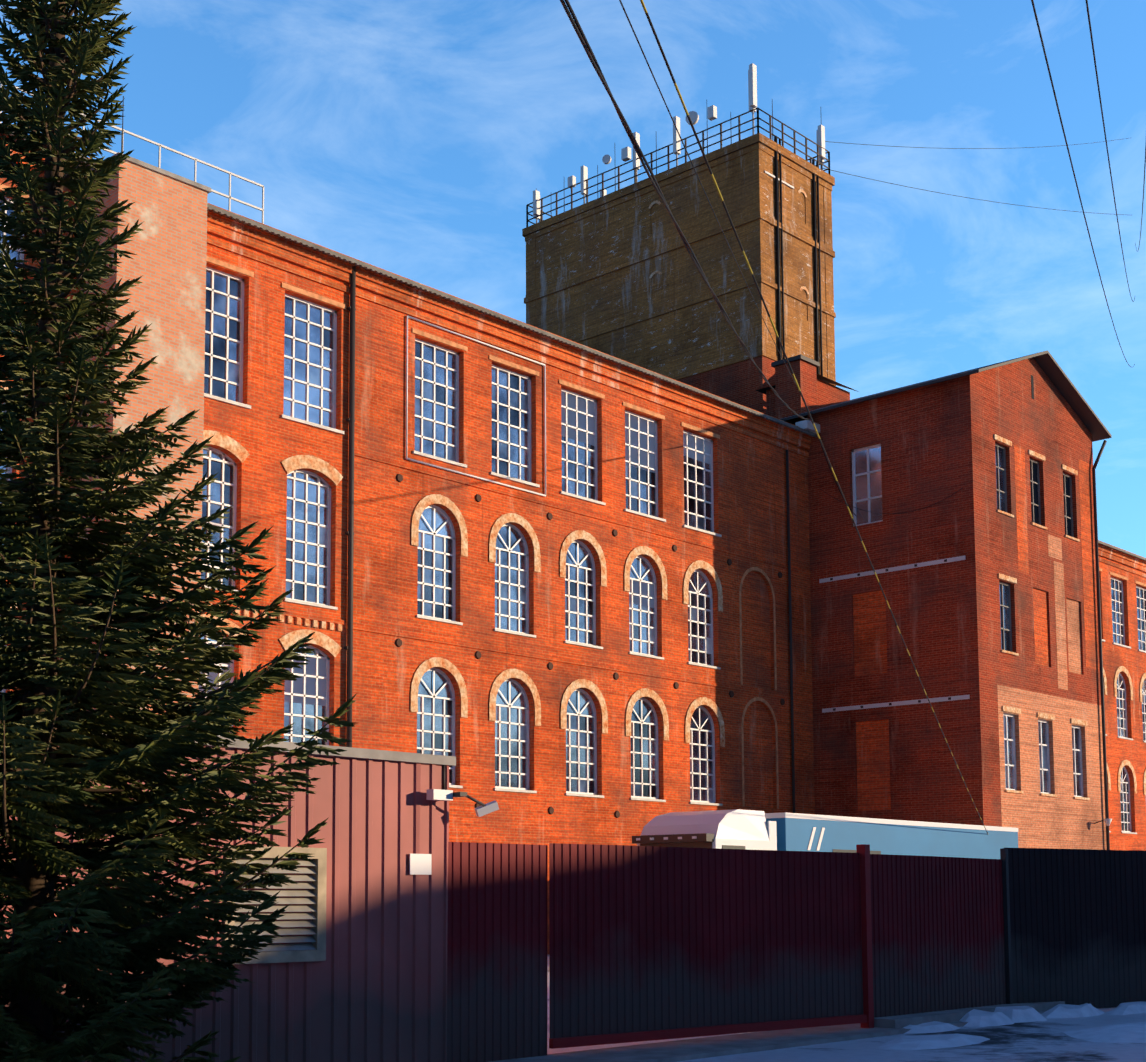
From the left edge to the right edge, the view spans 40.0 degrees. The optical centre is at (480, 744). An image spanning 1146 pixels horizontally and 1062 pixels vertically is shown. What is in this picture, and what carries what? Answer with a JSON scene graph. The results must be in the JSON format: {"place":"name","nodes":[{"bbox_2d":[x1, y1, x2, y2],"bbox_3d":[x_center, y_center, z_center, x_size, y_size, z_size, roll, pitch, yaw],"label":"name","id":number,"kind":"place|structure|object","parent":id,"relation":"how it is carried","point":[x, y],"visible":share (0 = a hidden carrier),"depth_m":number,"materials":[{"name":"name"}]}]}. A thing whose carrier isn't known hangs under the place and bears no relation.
{"place":"outdoors","nodes":[
{"label":"outdoors","id":0,"kind":"place"},
{"bbox_2d":[0,734,498,1061],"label":"shed","id":1,"kind":"structure","parent":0,"point":[350,965],"depth_m":14.50,"materials":[{"name":"red metal"}]},
{"bbox_2d":[0,0,1145,954],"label":"mill building","id":2,"kind":"structure","parent":0,"point":[639,519],"depth_m":50.97,"materials":[{"name":"red brick"}]},
{"bbox_2d":[0,0,1145,557],"label":"sky","id":3,"kind":"structure","parent":0,"point":[413,140],"materials":[{"name":"blue"}]},
{"bbox_2d":[547,955,1145,1061],"bbox_3d":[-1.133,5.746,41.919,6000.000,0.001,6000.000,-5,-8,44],"label":"ground","id":4,"kind":"structure","parent":0,"point":[1048,1040],"depth_m":17.49,"materials":[{"name":"grey asphalt"}]},
{"bbox_2d":[0,0,355,1061],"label":"spruce tree","id":5,"kind":"object","parent":4,"relation":"on","point":[56,744],"visible":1,"depth_m":9.37,"materials":[{"name":"green plant"}]},
{"bbox_2d":[489,1001,1097,1061],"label":"sidewalk","id":6,"kind":"structure","parent":4,"relation":"on","point":[691,1049],"depth_m":17.91,"materials":[{"name":"concrete"}]},
{"bbox_2d":[447,842,1145,1061],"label":"yard fence","id":7,"kind":"object","parent":4,"relation":"on","point":[648,943],"visible":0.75,"depth_m":18.47,"materials":[{"name":"red metal"}]},
{"bbox_2d":[632,809,1017,858],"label":"lorry","id":8,"kind":"object","parent":4,"relation":"on","point":[742,829],"visible":0.21,"depth_m":40.60,"materials":[{"name":"blue painted metal"},{"name":"white painted metal"},{"name":"dark glass"}]},
{"bbox_2d":[877,1001,1145,1049],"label":"snow patches","id":9,"kind":"object","parent":4,"relation":"on","point":[1119,1033],"visible":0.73,"depth_m":19.59,"materials":[{"name":"white snow"}]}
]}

